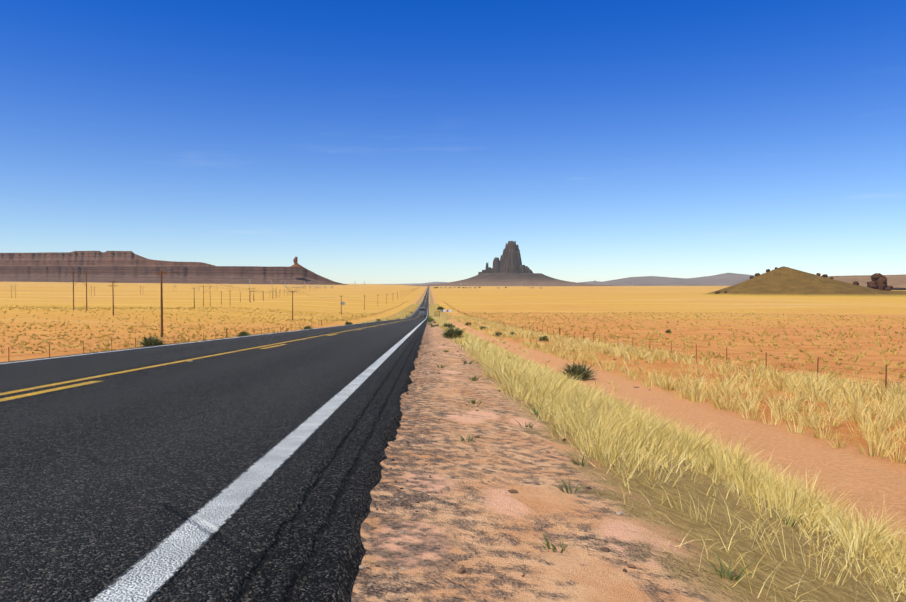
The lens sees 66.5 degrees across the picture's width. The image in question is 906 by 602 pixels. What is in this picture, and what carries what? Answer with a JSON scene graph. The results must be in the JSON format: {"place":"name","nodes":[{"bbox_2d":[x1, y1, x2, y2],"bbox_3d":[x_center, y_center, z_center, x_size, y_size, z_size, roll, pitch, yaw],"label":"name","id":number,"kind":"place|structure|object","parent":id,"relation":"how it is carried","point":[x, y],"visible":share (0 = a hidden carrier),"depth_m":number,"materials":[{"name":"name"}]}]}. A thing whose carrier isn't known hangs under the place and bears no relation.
{"place":"outdoors","nodes":[
{"label":"outdoors","id":0,"kind":"place"},
{"bbox_2d":[0,287,428,601],"bbox_3d":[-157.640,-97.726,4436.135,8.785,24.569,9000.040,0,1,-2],"label":"road","id":1,"kind":"structure","parent":0,"point":[107,481],"depth_m":4.44,"materials":[{"name":"black asphalt"}]},
{"bbox_2d":[0,322,395,401],"bbox_3d":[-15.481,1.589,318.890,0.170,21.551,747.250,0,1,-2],"label":"dashes","id":2,"kind":"object","parent":1,"relation":"on","point":[41,392],"visible":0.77,"depth_m":8.28,"materials":[{"name":"yellow paint"}]},
{"bbox_2d":[0,301,422,363],"bbox_3d":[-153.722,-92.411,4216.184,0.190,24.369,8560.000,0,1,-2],"label":"edge line","id":3,"kind":"object","parent":1,"relation":"on","point":[145,347],"visible":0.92,"depth_m":18.85,"materials":[{"name":"white paint"}]},
{"bbox_2d":[0,286,428,395],"bbox_3d":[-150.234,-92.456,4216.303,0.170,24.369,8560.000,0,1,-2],"label":"road center line","id":4,"kind":"object","parent":1,"relation":"on","point":[31,388],"visible":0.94,"depth_m":10.98,"materials":[{"name":"yellow paint"}]},
{"bbox_2d":[89,298,428,601],"bbox_3d":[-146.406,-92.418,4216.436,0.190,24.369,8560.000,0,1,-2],"label":"edge line","id":5,"kind":"object","parent":1,"relation":"on","point":[150,574],"visible":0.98,"depth_m":3.14,"materials":[{"name":"white paint"}]},
{"bbox_2d":[382,282,447,284],"bbox_3d":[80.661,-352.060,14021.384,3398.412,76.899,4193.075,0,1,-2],"label":"ridge","id":6,"kind":"structure","parent":0,"point":[417,283],"depth_m":13382.88,"materials":[{"name":"stone"}]},
{"bbox_2d":[0,282,905,601],"bbox_3d":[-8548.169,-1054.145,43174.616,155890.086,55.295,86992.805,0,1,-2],"label":"terrain","id":7,"kind":"structure","parent":0,"point":[482,524],"depth_m":8.86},
{"bbox_2d":[0,266,346,284],"bbox_3d":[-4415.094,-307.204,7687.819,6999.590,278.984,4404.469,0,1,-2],"label":"mesa","id":8,"kind":"structure","parent":7,"relation":"on","point":[224,275],"depth_m":6075.67,"materials":[{"name":"brown stone"}]},
{"bbox_2d":[0,259,213,265],"bbox_3d":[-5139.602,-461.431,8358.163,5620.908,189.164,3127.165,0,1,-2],"label":"mesa","id":9,"kind":"structure","parent":8,"relation":"on","point":[134,262],"depth_m":7285.00,"materials":[{"name":"brown stone"}]},
{"bbox_2d":[0,251,151,259],"bbox_3d":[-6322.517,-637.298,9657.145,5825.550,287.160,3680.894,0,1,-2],"label":"mesa cliff","id":10,"kind":"structure","parent":9,"relation":"on","point":[97,255],"depth_m":8296.48,"materials":[{"name":"brown stone"}]},
{"bbox_2d":[290,257,302,267],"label":"rock spire","id":11,"kind":"structure","parent":8,"relation":"on","point":[296,264],"depth_m":5857.49,"materials":[{"name":"brown stone"}]},
{"bbox_2d":[11,270,414,337],"bbox_3d":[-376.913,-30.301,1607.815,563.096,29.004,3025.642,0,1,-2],"label":"utility poles","id":12,"kind":"object","parent":7,"relation":"on","point":[161,272],"visible":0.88,"depth_m":237.34,"materials":[{"name":"brown wood"}]},
{"bbox_2d":[286,284,332,287],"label":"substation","id":13,"kind":"object","parent":7,"relation":"on","point":[309,285],"visible":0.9,"depth_m":2723.44,"materials":[{"name":"grey"}]},
{"bbox_2d":[137,318,671,380],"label":"shrubs","id":14,"kind":"object","parent":7,"relation":"on","point":[579,370],"visible":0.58,"depth_m":32.00,"materials":[{"name":"green plant"}]},
{"bbox_2d":[8,301,886,389],"bbox_3d":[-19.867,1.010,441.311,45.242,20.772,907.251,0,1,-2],"label":"fence posts","id":15,"kind":"object","parent":7,"relation":"on","point":[503,323],"visible":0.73,"depth_m":59.08,"materials":[{"name":"brown wood"}]},
{"bbox_2d":[0,305,905,388],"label":"grass tufts","id":16,"kind":"object","parent":7,"relation":"on","point":[645,338],"visible":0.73,"depth_m":115.85,"materials":[{"name":"yellow plant"}]},
{"bbox_2d":[0,312,905,386],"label":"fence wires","id":17,"kind":"object","parent":7,"relation":"on","point":[531,330],"visible":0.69,"depth_m":46.10,"materials":[{"name":"grey metal"}]},
{"bbox_2d":[407,273,618,285],"bbox_3d":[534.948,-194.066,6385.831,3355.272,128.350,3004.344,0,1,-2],"label":"hill","id":18,"kind":"structure","parent":7,"relation":"on","point":[510,279],"depth_m":6014.38,"materials":[{"name":"stone"}]},
{"bbox_2d":[478,241,532,273],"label":"rock butte","id":19,"kind":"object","parent":18,"relation":"on","point":[509,261],"depth_m":6341.74,"materials":[{"name":"grey stone"}]},
{"bbox_2d":[359,334,735,599],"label":"stones","id":20,"kind":"object","parent":7,"relation":"on","point":[462,570],"visible":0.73,"depth_m":4.39,"materials":[{"name":"brown stone"}]},
{"bbox_2d":[375,311,801,580],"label":"green weeds","id":21,"kind":"object","parent":7,"relation":"on","point":[429,321],"visible":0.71,"depth_m":5.61,"materials":[{"name":"green plant"}]},
{"bbox_2d":[356,303,905,601],"bbox_3d":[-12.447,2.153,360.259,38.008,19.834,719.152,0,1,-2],"label":"dry grass","id":22,"kind":"structure","parent":7,"relation":"on","point":[596,416],"depth_m":12.59,"materials":[{"name":"yellow plant"}]},
{"bbox_2d":[0,0,905,283],"label":"sky","id":23,"kind":"structure","parent":0,"point":[369,141],"materials":[{"name":"blue"}]},
{"bbox_2d":[585,273,755,285],"bbox_3d":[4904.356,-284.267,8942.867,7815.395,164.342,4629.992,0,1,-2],"label":"ridge","id":24,"kind":"structure","parent":0,"point":[727,279],"depth_m":7690.96,"materials":[{"name":"grey stone"}]},
{"bbox_2d":[697,266,905,297],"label":"hill","id":25,"kind":"structure","parent":0,"point":[783,281],"depth_m":1264.92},
{"bbox_2d":[715,267,892,293],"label":"hill rocks","id":26,"kind":"object","parent":25,"relation":"on","point":[879,281],"visible":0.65,"depth_m":1333.24,"materials":[{"name":"brown stone"}]},
{"bbox_2d":[827,274,905,287],"bbox_3d":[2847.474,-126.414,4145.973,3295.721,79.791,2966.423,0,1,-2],"label":"ridge","id":27,"kind":"structure","parent":0,"point":[896,281],"depth_m":3516.50,"materials":[{"name":"brown stone"}]},
{"bbox_3d":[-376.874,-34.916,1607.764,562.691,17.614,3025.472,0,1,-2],"label":"pole insulators","id":28,"kind":"structure","parent":0,"visible":0},
{"bbox_2d":[162,269,354,297],"bbox_3d":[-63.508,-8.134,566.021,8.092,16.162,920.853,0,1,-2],"label":"pole wires","id":29,"kind":"object","parent":28,"relation":"on","point":[243,288],"visible":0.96,"depth_m":157.03,"materials":[{"name":"grey metal"}]}
]}

